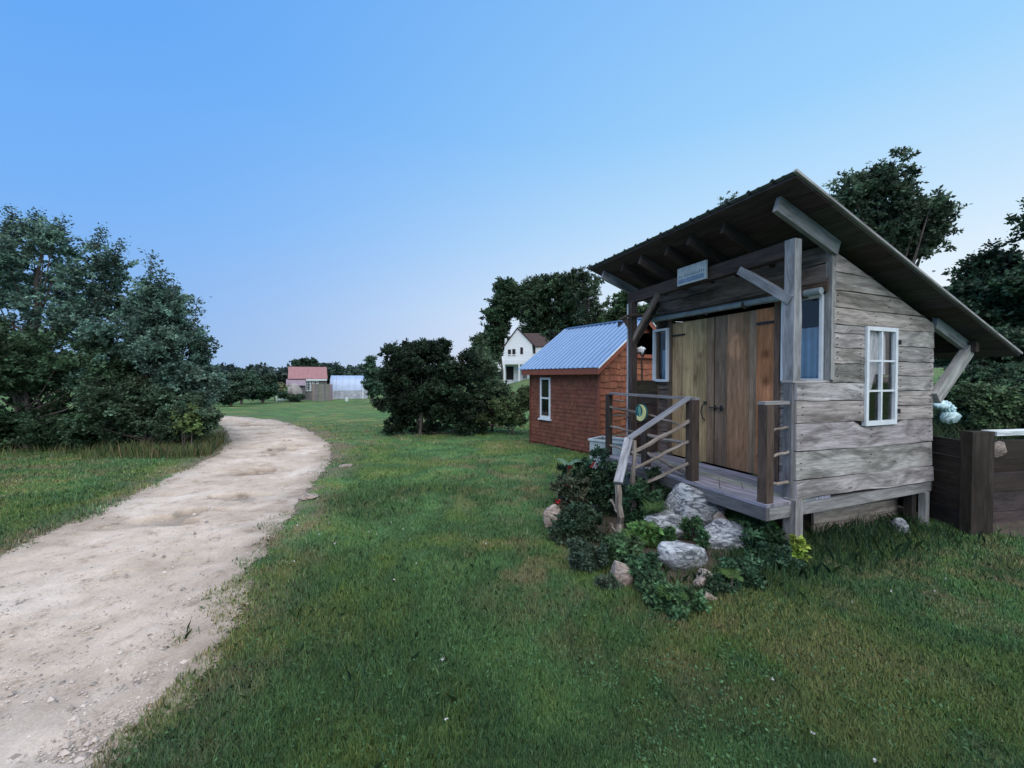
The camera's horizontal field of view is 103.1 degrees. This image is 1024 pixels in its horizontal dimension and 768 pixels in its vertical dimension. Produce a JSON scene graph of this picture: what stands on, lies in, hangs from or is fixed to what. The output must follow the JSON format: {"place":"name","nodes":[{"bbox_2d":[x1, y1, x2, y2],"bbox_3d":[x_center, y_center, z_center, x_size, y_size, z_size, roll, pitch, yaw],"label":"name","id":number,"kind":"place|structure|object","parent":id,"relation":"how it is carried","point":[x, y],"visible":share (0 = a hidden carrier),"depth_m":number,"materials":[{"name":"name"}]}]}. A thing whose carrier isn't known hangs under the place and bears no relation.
{"place":"outdoors","nodes":[
{"label":"outdoors","id":0,"kind":"place"},
{"bbox_2d":[0,416,331,767],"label":"road","id":1,"kind":"structure","parent":0,"point":[278,461],"depth_m":3.39,"materials":[{"name":"beige gravel"}]},
{"bbox_2d":[298,493,318,499],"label":"rock","id":2,"kind":"object","parent":1,"relation":"on","point":[308,496],"visible":1,"depth_m":5.81,"materials":[{"name":"stone"}]},
{"bbox_2d":[0,368,1023,767],"bbox_3d":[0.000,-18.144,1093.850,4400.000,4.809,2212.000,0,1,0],"label":"ground","id":3,"kind":"structure","parent":0,"point":[342,412],"depth_m":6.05,"materials":[{"name":"green plant"}]},
{"bbox_2d":[0,203,139,405],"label":"tree","id":4,"kind":"object","parent":3,"relation":"on","point":[72,304],"visible":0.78,"depth_m":11.18,"materials":[{"name":"green plant"}]},
{"bbox_2d":[0,313,150,451],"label":"shrub","id":5,"kind":"object","parent":3,"relation":"on","point":[25,369],"visible":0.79,"depth_m":9.58,"materials":[{"name":"green plant"}]},
{"bbox_2d":[0,428,231,460],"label":"verge weeds","id":6,"kind":"object","parent":3,"relation":"on","point":[205,444],"visible":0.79,"depth_m":9.01,"materials":[{"name":"green plant"}]},
{"bbox_2d":[57,373,224,443],"bbox_3d":[-8.616,0.725,9.687,3.576,2.007,1.805,0,1,0],"label":"shrub","id":7,"kind":"object","parent":3,"relation":"on","point":[124,412],"visible":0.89,"depth_m":9.32,"materials":[{"name":"green plant"}]},
{"bbox_2d":[62,248,232,438],"bbox_3d":[-9.387,-0.865,10.625,3.870,5.130,2.637,0,1,0],"label":"tree","id":8,"kind":"object","parent":3,"relation":"on","point":[158,329],"visible":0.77,"depth_m":10.16,"materials":[{"name":"green plant"}]},
{"bbox_2d":[169,403,209,447],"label":"shrub","id":9,"kind":"object","parent":3,"relation":"on","point":[186,423],"visible":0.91,"depth_m":9.20,"materials":[{"name":"green plant"}]},
{"bbox_2d":[214,373,255,406],"bbox_3d":[-20.736,0.461,29.938,2.851,2.646,2.475,0,1,20],"label":"tree","id":10,"kind":"object","parent":3,"relation":"on","point":[236,392],"visible":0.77,"depth_m":29.66,"materials":[{"name":"green plant"}]},
{"bbox_2d":[219,367,268,403],"bbox_3d":[-22.669,0.187,33.956,4.027,3.280,2.833,0,1,0],"label":"tree","id":11,"kind":"object","parent":3,"relation":"on","point":[255,383],"visible":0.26,"depth_m":33.85,"materials":[{"name":"green plant"}]},
{"bbox_2d":[245,373,279,402],"bbox_3d":[-22.951,0.403,37.123,3.678,2.926,2.550,0,1,15],"label":"tree","id":12,"kind":"object","parent":3,"relation":"on","point":[271,384],"visible":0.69,"depth_m":36.74,"materials":[{"name":"green plant"}]},
{"bbox_2d":[277,390,305,401],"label":"shrub","id":13,"kind":"object","parent":3,"relation":"on","point":[286,395],"visible":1,"depth_m":39.80,"materials":[{"name":"green plant"}]},
{"bbox_2d":[287,383,302,401],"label":"covered heap","id":14,"kind":"object","parent":3,"relation":"on","point":[293,388],"visible":0.69,"depth_m":40.23,"materials":[{"name":"fabric"}]},
{"bbox_2d":[289,356,322,379],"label":"tree","id":15,"kind":"object","parent":3,"relation":"on","point":[307,362],"visible":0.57,"depth_m":61.46,"materials":[{"name":"green plant"}]},
{"bbox_2d":[286,366,326,400],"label":"pink roof shed","id":16,"kind":"structure","parent":3,"relation":"on","point":[310,375],"depth_m":43.97,"materials":[{"name":"white paint"}]},
{"bbox_2d":[312,384,332,401],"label":"board screen","id":17,"kind":"object","parent":3,"relation":"on","point":[325,390],"visible":0.87,"depth_m":41.50,"materials":[{"name":"grey wood"}]},
{"bbox_2d":[329,364,344,375],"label":"tree","id":18,"kind":"object","parent":3,"relation":"on","point":[337,368],"visible":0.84,"depth_m":74.64,"materials":[{"name":"green plant"}]},
{"bbox_2d":[212,361,466,384],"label":"distant woods","id":19,"kind":"object","parent":3,"relation":"on","point":[281,373],"visible":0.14,"depth_m":120.99,"materials":[{"name":"green plant"}]},
{"bbox_2d":[330,375,367,398],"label":"hoop greenhouse","id":20,"kind":"object","parent":3,"relation":"on","point":[350,387],"visible":0.82,"depth_m":46.41,"materials":[{"name":"white paint"}]},
{"bbox_2d":[343,364,362,375],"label":"tree","id":21,"kind":"object","parent":3,"relation":"on","point":[350,370],"visible":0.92,"depth_m":79.39,"materials":[{"name":"green plant"}]},
{"bbox_2d":[360,354,384,403],"bbox_3d":[-12.425,-0.418,35.986,1.972,4.499,2.144,1,1,40],"label":"tree","id":22,"kind":"object","parent":3,"relation":"on","point":[371,387],"visible":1,"depth_m":35.69,"materials":[{"name":"green plant"}]},
{"bbox_2d":[371,337,487,434],"bbox_3d":[-2.488,0.082,12.316,3.538,3.104,2.311,0,1,0],"label":"shrub","id":23,"kind":"object","parent":3,"relation":"on","point":[434,372],"visible":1,"depth_m":12.01,"materials":[{"name":"green plant"}]},
{"bbox_2d":[457,336,515,430],"bbox_3d":[-0.896,0.034,13.203,2.010,3.222,1.868,-1,1,-32],"label":"shrub","id":24,"kind":"object","parent":3,"relation":"on","point":[488,388],"visible":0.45,"depth_m":12.85,"materials":[{"name":"green plant"}]},
{"bbox_2d":[469,330,503,378],"bbox_3d":[-2.584,-1.896,40.042,3.593,6.811,3.116,0,1,0],"label":"tree","id":25,"kind":"object","parent":3,"relation":"on","point":[477,340],"visible":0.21,"depth_m":39.69,"materials":[{"name":"green plant"}]},
{"bbox_2d":[468,276,523,379],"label":"tree","id":26,"kind":"object","parent":3,"relation":"on","point":[500,312],"visible":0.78,"depth_m":89.88,"materials":[{"name":"green plant"}]},
{"bbox_2d":[468,384,528,433],"bbox_3d":[-0.395,0.829,12.625,2.460,1.687,1.097,0,1,0],"label":"shrub","id":27,"kind":"object","parent":3,"relation":"on","point":[508,414],"visible":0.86,"depth_m":12.42,"materials":[{"name":"green plant"}]},
{"bbox_2d":[32,477,998,767],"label":"lawn weeds","id":28,"kind":"object","parent":3,"relation":"on","point":[658,663],"visible":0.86,"depth_m":2.20,"materials":[{"name":"green plant"}]},
{"bbox_2d":[61,360,971,381],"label":"horizon woods","id":29,"kind":"object","parent":3,"relation":"on","point":[500,372],"visible":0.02,"depth_m":158.32,"materials":[{"name":"green plant"}]},
{"bbox_2d":[502,327,555,384],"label":"white house","id":30,"kind":"structure","parent":3,"relation":"on","point":[520,347],"depth_m":69.92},
{"bbox_2d":[506,366,513,379],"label":"dark doorway","id":31,"kind":"structure","parent":30,"relation":"in","point":[509,369],"depth_m":69.95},
{"bbox_2d":[513,273,557,332],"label":"tree","id":32,"kind":"object","parent":3,"relation":"on","point":[532,310],"visible":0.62,"depth_m":84.84,"materials":[{"name":"green plant"}]},
{"bbox_2d":[538,327,562,343],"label":"tree","id":33,"kind":"object","parent":3,"relation":"on","point":[549,335],"visible":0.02,"depth_m":58.97,"materials":[{"name":"green plant"}]},
{"bbox_2d":[543,504,560,527],"bbox_3d":[0.476,1.569,4.784,0.219,0.305,0.140,0,1,7],"label":"rock","id":34,"kind":"object","parent":3,"relation":"on","point":[550,510],"visible":0.57,"depth_m":4.74,"materials":[{"name":"stone"}]},
{"bbox_2d":[547,523,574,544],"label":"bed plant","id":35,"kind":"object","parent":3,"relation":"on","point":[556,533],"visible":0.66,"depth_m":4.27,"materials":[{"name":"green plant"}]},
{"bbox_2d":[533,272,590,330],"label":"tree","id":36,"kind":"object","parent":3,"relation":"on","point":[549,288],"visible":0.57,"depth_m":82.13,"materials":[{"name":"green plant"}]},
{"bbox_2d":[557,458,580,474],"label":"broad leaf plant","id":37,"kind":"object","parent":3,"relation":"on","point":[564,462],"visible":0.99,"depth_m":5.14,"materials":[{"name":"green plant"}]},
{"bbox_2d":[551,501,606,541],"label":"bed plant","id":38,"kind":"object","parent":3,"relation":"on","point":[579,519],"visible":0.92,"depth_m":4.25,"materials":[{"name":"green plant"}]},
{"bbox_2d":[558,264,610,325],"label":"tree","id":39,"kind":"object","parent":3,"relation":"on","point":[576,281],"visible":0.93,"depth_m":74.53,"materials":[{"name":"green plant"}]},
{"bbox_2d":[518,317,655,453],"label":"orange shed","id":40,"kind":"structure","parent":3,"relation":"on","point":[576,374],"depth_m":9.64,"materials":[{"name":"brick"}]},
{"bbox_2d":[538,378,551,420],"bbox_3d":[0.833,0.375,10.260,0.070,1.075,0.495,-1,1,-36],"label":"window","id":41,"kind":"structure","parent":40,"relation":"in","point":[545,383],"depth_m":10.27,"materials":[{"name":"white paint"}]},
{"bbox_2d":[564,536,613,572],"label":"bed plant","id":42,"kind":"object","parent":3,"relation":"on","point":[585,555],"visible":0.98,"depth_m":3.65,"materials":[{"name":"green plant"}]},
{"bbox_2d":[592,572,624,591],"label":"bed plant","id":43,"kind":"object","parent":3,"relation":"on","point":[607,581],"visible":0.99,"depth_m":3.36,"materials":[{"name":"green plant"}]},
{"bbox_2d":[588,436,645,484],"bbox_3d":[1.778,1.284,6.815,0.862,0.705,0.490,1,1,42],"label":"planter trough","id":44,"kind":"object","parent":3,"relation":"on","point":[600,441],"visible":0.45,"depth_m":6.82,"materials":[{"name":"metal"}]},
{"bbox_2d":[610,560,633,587],"bbox_3d":[0.937,1.655,3.470,0.199,0.304,0.171,0,1,19],"label":"rock","id":45,"kind":"object","parent":3,"relation":"on","point":[619,570],"visible":0.5,"depth_m":3.41,"materials":[{"name":"stone"}]},
{"bbox_2d":[599,530,645,566],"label":"bed plant","id":46,"kind":"object","parent":3,"relation":"on","point":[622,543],"visible":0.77,"depth_m":3.72,"materials":[{"name":"green plant"}]},
{"bbox_2d":[598,290,664,332],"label":"tree","id":47,"kind":"object","parent":3,"relation":"on","point":[617,311],"visible":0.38,"depth_m":43.03,"materials":[{"name":"green plant"}]},
{"bbox_2d":[618,528,648,544],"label":"fern","id":48,"kind":"object","parent":3,"relation":"on","point":[630,533],"visible":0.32,"depth_m":4.03,"materials":[{"name":"green plant"}]},
{"bbox_2d":[622,477,664,524],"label":"bed plant","id":49,"kind":"object","parent":3,"relation":"on","point":[637,492],"visible":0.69,"depth_m":4.51,"materials":[{"name":"green plant"}]},
{"bbox_2d":[624,550,668,583],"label":"bed plant","id":50,"kind":"object","parent":3,"relation":"on","point":[633,563],"visible":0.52,"depth_m":3.45,"materials":[{"name":"green plant"}]},
{"bbox_2d":[633,563,672,593],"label":"bed plant","id":51,"kind":"object","parent":3,"relation":"on","point":[649,577],"visible":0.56,"depth_m":3.30,"materials":[{"name":"green plant"}]},
{"bbox_2d":[639,466,666,497],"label":"bed plant","id":52,"kind":"object","parent":3,"relation":"on","point":[652,472],"visible":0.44,"depth_m":4.99,"materials":[{"name":"green plant"}]},
{"bbox_2d":[640,499,670,514],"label":"fern","id":53,"kind":"object","parent":3,"relation":"on","point":[654,508],"visible":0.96,"depth_m":4.32,"materials":[{"name":"green plant"}]},
{"bbox_2d":[658,525,677,540],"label":"bed plant","id":54,"kind":"object","parent":3,"relation":"on","point":[669,533],"visible":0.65,"depth_m":4.05,"materials":[{"name":"green plant"}]},
{"bbox_2d":[653,584,688,600],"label":"fern","id":55,"kind":"object","parent":3,"relation":"on","point":[684,595],"visible":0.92,"depth_m":3.01,"materials":[{"name":"green plant"}]},
{"bbox_2d":[641,579,711,622],"bbox_3d":[1.228,1.623,3.032,0.494,0.238,0.379,0,1,0],"label":"bed plant","id":56,"kind":"object","parent":3,"relation":"on","point":[676,607],"visible":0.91,"depth_m":3.00,"materials":[{"name":"green plant"}]},
{"bbox_2d":[677,516,703,540],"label":"bed plant","id":57,"kind":"object","parent":3,"relation":"on","point":[687,523],"visible":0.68,"depth_m":4.22,"materials":[{"name":"green plant"}]},
{"bbox_2d":[693,524,711,548],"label":"bed plant","id":58,"kind":"object","parent":3,"relation":"on","point":[702,537],"visible":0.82,"depth_m":4.01,"materials":[{"name":"green plant"}]},
{"bbox_2d":[691,570,737,596],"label":"bed plant","id":59,"kind":"object","parent":3,"relation":"on","point":[718,585],"visible":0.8,"depth_m":3.28,"materials":[{"name":"green plant"}]},
{"bbox_2d":[696,518,747,549],"bbox_3d":[2.202,1.604,4.167,0.709,0.417,0.435,9,2,-10],"label":"rock","id":60,"kind":"object","parent":3,"relation":"on","point":[722,531],"visible":0.26,"depth_m":4.07,"materials":[{"name":"stone"}]},
{"bbox_2d":[717,191,737,204],"bbox_3d":[16.310,-6.756,30.074,4.173,14.729,4.636,0,1,0],"label":"tree","id":61,"kind":"object","parent":3,"relation":"on","point":[728,199],"visible":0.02,"depth_m":29.52,"materials":[{"name":"green plant"}]},
{"bbox_2d":[718,567,742,585],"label":"fern","id":62,"kind":"object","parent":3,"relation":"on","point":[724,570],"visible":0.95,"depth_m":3.33,"materials":[{"name":"green plant"}]},
{"bbox_2d":[714,549,768,592],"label":"bed plant","id":63,"kind":"object","parent":3,"relation":"on","point":[747,566],"visible":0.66,"depth_m":3.36,"materials":[{"name":"green plant"}]},
{"bbox_2d":[727,510,764,526],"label":"fern","id":64,"kind":"object","parent":3,"relation":"on","point":[741,521],"visible":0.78,"depth_m":4.16,"materials":[{"name":"green plant"}]},
{"bbox_2d":[748,540,806,571],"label":"bed plant","id":65,"kind":"object","parent":3,"relation":"on","point":[785,551],"visible":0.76,"depth_m":3.66,"materials":[{"name":"green plant"}]},
{"bbox_2d":[787,534,811,562],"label":"bed plant","id":66,"kind":"object","parent":3,"relation":"on","point":[800,545],"visible":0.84,"depth_m":3.71,"materials":[{"name":"yellow plant"}]},
{"bbox_2d":[587,169,1022,545],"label":"cabin","id":67,"kind":"object","parent":3,"relation":"on","point":[808,325],"visible":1,"depth_m":4.58,"materials":[{"name":"grey wood"}]},
{"bbox_2d":[620,313,659,328],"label":"driftwood branch","id":68,"kind":"object","parent":67,"relation":"attached to","point":[626,321],"visible":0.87,"depth_m":6.11,"materials":[{"name":"wood"}]},
{"bbox_2d":[635,404,647,421],"bbox_3d":[1.717,0.383,5.410,0.038,0.235,0.224,0,1,-21],"label":"moon plaque","id":69,"kind":"object","parent":67,"relation":"attached to","point":[641,412],"visible":1,"depth_m":5.39,"materials":[{"name":"yellow ceramic"}]},
{"bbox_2d":[652,328,668,381],"bbox_3d":[2.374,-0.446,6.354,0.166,0.820,0.325,0,1,-21],"label":"window","id":70,"kind":"structure","parent":67,"relation":"in","point":[665,353],"depth_m":6.43,"materials":[{"name":"white paint"}]},
{"bbox_2d":[677,260,707,286],"bbox_3d":[2.232,-1.369,5.047,0.026,0.221,0.464,0,1,-21],"label":"hanging sign","id":71,"kind":"object","parent":67,"relation":"attached to","point":[695,272],"visible":1,"depth_m":5.02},
{"bbox_2d":[672,317,715,463],"bbox_3d":[2.549,0.083,5.791,0.096,1.970,0.763,0,1,-21],"label":"door leaf","id":72,"kind":"structure","parent":67,"relation":"in","point":[693,366],"depth_m":5.70,"materials":[{"name":"brown wood"}]},
{"bbox_2d":[709,307,773,473],"bbox_3d":[2.833,0.095,5.073,0.087,1.970,0.889,0,1,-21],"label":"door leaf","id":73,"kind":"structure","parent":67,"relation":"in","point":[744,341],"depth_m":5.06,"materials":[{"name":"brown wood"}]},
{"bbox_2d":[780,294,824,380],"bbox_3d":[3.152,-0.476,4.383,0.126,0.895,0.430,0,1,-21],"label":"window","id":74,"kind":"structure","parent":67,"relation":"in","point":[812,339],"depth_m":4.33,"materials":[{"name":"white paint"}]},
{"bbox_2d":[861,326,901,425],"bbox_3d":[3.994,-0.085,4.445,0.576,1.058,0.151,0,1,-21],"label":"window","id":75,"kind":"structure","parent":67,"relation":"in","point":[875,360],"depth_m":4.44,"materials":[{"name":"white paint"}]},
{"bbox_2d":[702,509,1016,606],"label":"long grass","id":76,"kind":"structure","parent":3,"relation":"on","point":[848,534],"depth_m":4.00,"materials":[{"name":"green plant"}]},
{"bbox_2d":[823,146,972,266],"bbox_3d":[19.526,-5.654,20.697,7.225,12.576,4.332,0,1,0],"label":"tree","id":77,"kind":"object","parent":3,"relation":"on","point":[904,221],"visible":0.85,"depth_m":20.14,"materials":[{"name":"green plant"}]},
{"bbox_2d":[888,518,908,533],"bbox_3d":[4.331,1.629,4.546,0.157,0.275,0.161,0,5,-10],"label":"rock","id":78,"kind":"object","parent":3,"relation":"on","point":[900,521],"visible":0.45,"depth_m":4.49,"materials":[{"name":"stone"}]},
{"bbox_2d":[774,429,1023,536],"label":"timber pen","id":79,"kind":"object","parent":3,"relation":"on","point":[977,487],"visible":0.54,"depth_m":4.64,"materials":[{"name":"wood"}]},
{"bbox_2d":[931,400,961,423],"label":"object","id":80,"kind":"object","parent":3,"relation":"on","point":[949,415],"visible":0.91,"depth_m":6.55,"materials":[{"name":"white"}]},
{"bbox_2d":[932,381,976,434],"bbox_3d":[9.872,0.773,9.019,1.187,1.850,1.090,1,1,40],"label":"weed clump","id":81,"kind":"object","parent":3,"relation":"on","point":[949,396],"visible":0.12,"depth_m":8.88,"materials":[{"name":"green plant"}]},
{"bbox_2d":[932,323,1023,370],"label":"tree","id":82,"kind":"object","parent":3,"relation":"on","point":[1013,336],"visible":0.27,"depth_m":14.51,"materials":[{"name":"green plant"}]},
{"bbox_2d":[938,362,1023,387],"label":"shrub","id":83,"kind":"object","parent":3,"relation":"on","point":[976,373],"visible":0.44,"depth_m":10.70,"materials":[{"name":"green plant"}]},
{"bbox_2d":[941,238,1023,327],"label":"tree","id":84,"kind":"object","parent":3,"relation":"on","point":[978,270],"visible":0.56,"depth_m":18.30,"materials":[{"name":"green plant"}]},
{"bbox_2d":[951,377,1023,437],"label":"weed clump","id":85,"kind":"object","parent":3,"relation":"on","point":[983,401],"visible":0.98,"depth_m":8.06,"materials":[{"name":"green plant"}]},
{"bbox_2d":[994,441,1006,458],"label":"rock","id":86,"kind":"object","parent":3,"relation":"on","point":[1000,449],"visible":0.69,"depth_m":5.25,"materials":[{"name":"stone"}]},
{"bbox_2d":[980,197,1023,330],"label":"tree","id":87,"kind":"object","parent":3,"relation":"on","point":[1012,281],"visible":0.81,"depth_m":17.21,"materials":[{"name":"green plant"}]},
{"bbox_2d":[981,360,1023,381],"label":"weed clump","id":88,"kind":"object","parent":3,"relation":"on","point":[1018,367],"visible":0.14,"depth_m":11.28,"materials":[{"name":"green plant"}]},
{"bbox_2d":[994,374,1023,428],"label":"weed clump","id":89,"kind":"object","parent":3,"relation":"on","point":[1010,382],"visible":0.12,"depth_m":8.68,"materials":[{"name":"green plant"}]},
{"bbox_2d":[1010,386,1023,438],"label":"weed clump","id":90,"kind":"object","parent":3,"relation":"on","point":[1021,406],"visible":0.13,"depth_m":8.07,"materials":[{"name":"green plant"}]},
{"bbox_2d":[0,0,1023,371],"label":"sky","id":91,"kind":"structure","parent":0,"point":[333,180],"materials":[{"name":"blue"}]},
{"bbox_2d":[590,497,744,586],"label":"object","id":92,"kind":"structure","parent":0,"point":[612,520],"depth_m":4.01,"materials":[{"name":"plant"}]},
{"bbox_2d":[546,471,591,511],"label":"bed plant","id":93,"kind":"object","parent":92,"relation":"on","point":[577,492],"visible":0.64,"depth_m":4.85,"materials":[{"name":"green plant"}]},
{"bbox_2d":[555,457,614,507],"bbox_3d":[0.947,1.318,5.231,0.834,0.801,0.612,0,1,0],"label":"bed plant","id":94,"kind":"object","parent":92,"relation":"on","point":[595,476],"visible":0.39,"depth_m":5.09,"materials":[{"name":"green plant"}]},
{"bbox_2d":[573,444,631,516],"bbox_3d":[1.122,1.229,5.098,0.706,0.959,0.642,0,1,0],"label":"bed plant","id":95,"kind":"object","parent":92,"relation":"on","point":[610,468],"visible":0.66,"depth_m":5.03,"materials":[{"name":"green plant"}]},
{"bbox_2d":[631,520,655,530],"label":"broad leaf plant","id":96,"kind":"object","parent":92,"relation":"on","point":[644,528],"visible":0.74,"depth_m":4.12,"materials":[{"name":"green plant"}]},
{"bbox_2d":[625,519,663,547],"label":"bed plant","id":97,"kind":"object","parent":92,"relation":"on","point":[652,537],"visible":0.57,"depth_m":4.03,"materials":[{"name":"green plant"}]},
{"bbox_2d":[549,489,761,596],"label":"bed grass","id":98,"kind":"structure","parent":92,"relation":"on","point":[713,570],"depth_m":3.57,"materials":[{"name":"green plant"}]},
{"bbox_2d":[644,509,693,538],"bbox_3d":[1.669,1.589,4.442,0.762,0.409,0.502,11,-1,-10],"label":"rock","id":99,"kind":"object","parent":92,"relation":"on","point":[666,518],"visible":0.31,"depth_m":4.26,"materials":[{"name":"stone"}]},
{"bbox_2d":[657,540,707,570],"bbox_3d":[1.569,1.632,3.768,0.621,0.378,0.376,14,4,-10],"label":"rock","id":100,"kind":"object","parent":92,"relation":"on","point":[678,553],"visible":0.6,"depth_m":3.62,"materials":[{"name":"stone"}]},
{"bbox_2d":[663,482,726,526],"bbox_3d":[2.067,1.388,4.617,0.643,0.477,0.450,13,-2,-10],"label":"rock","id":101,"kind":"object","parent":92,"relation":"on","point":[684,500],"visible":0.71,"depth_m":4.45,"materials":[{"name":"stone"}]},
{"bbox_2d":[693,568,712,588],"bbox_3d":[1.579,1.641,3.379,0.204,0.218,0.150,0,0,-10],"label":"rock","id":102,"kind":"object","parent":92,"relation":"on","point":[701,579],"visible":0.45,"depth_m":3.33,"materials":[{"name":"stone"}]},
{"bbox_2d":[712,511,726,520],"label":"rock","id":103,"kind":"object","parent":92,"relation":"on","point":[718,514],"visible":0.23,"depth_m":4.34,"materials":[{"name":"stone"}]},
{"bbox_2d":[738,517,790,553],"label":"bed plant","id":104,"kind":"object","parent":92,"relation":"on","point":[756,531],"visible":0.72,"depth_m":3.94,"materials":[{"name":"green plant"}]},
{"bbox_2d":[889,498,1023,537],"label":"bare soil ground","id":105,"kind":"structure","parent":0,"point":[1017,525],"depth_m":4.64,"materials":[{"name":"brown soil"}]},
{"bbox_2d":[932,409,1023,439],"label":"meadow grass","id":106,"kind":"structure","parent":0,"point":[942,431],"depth_m":8.13,"materials":[{"name":"green plant"}]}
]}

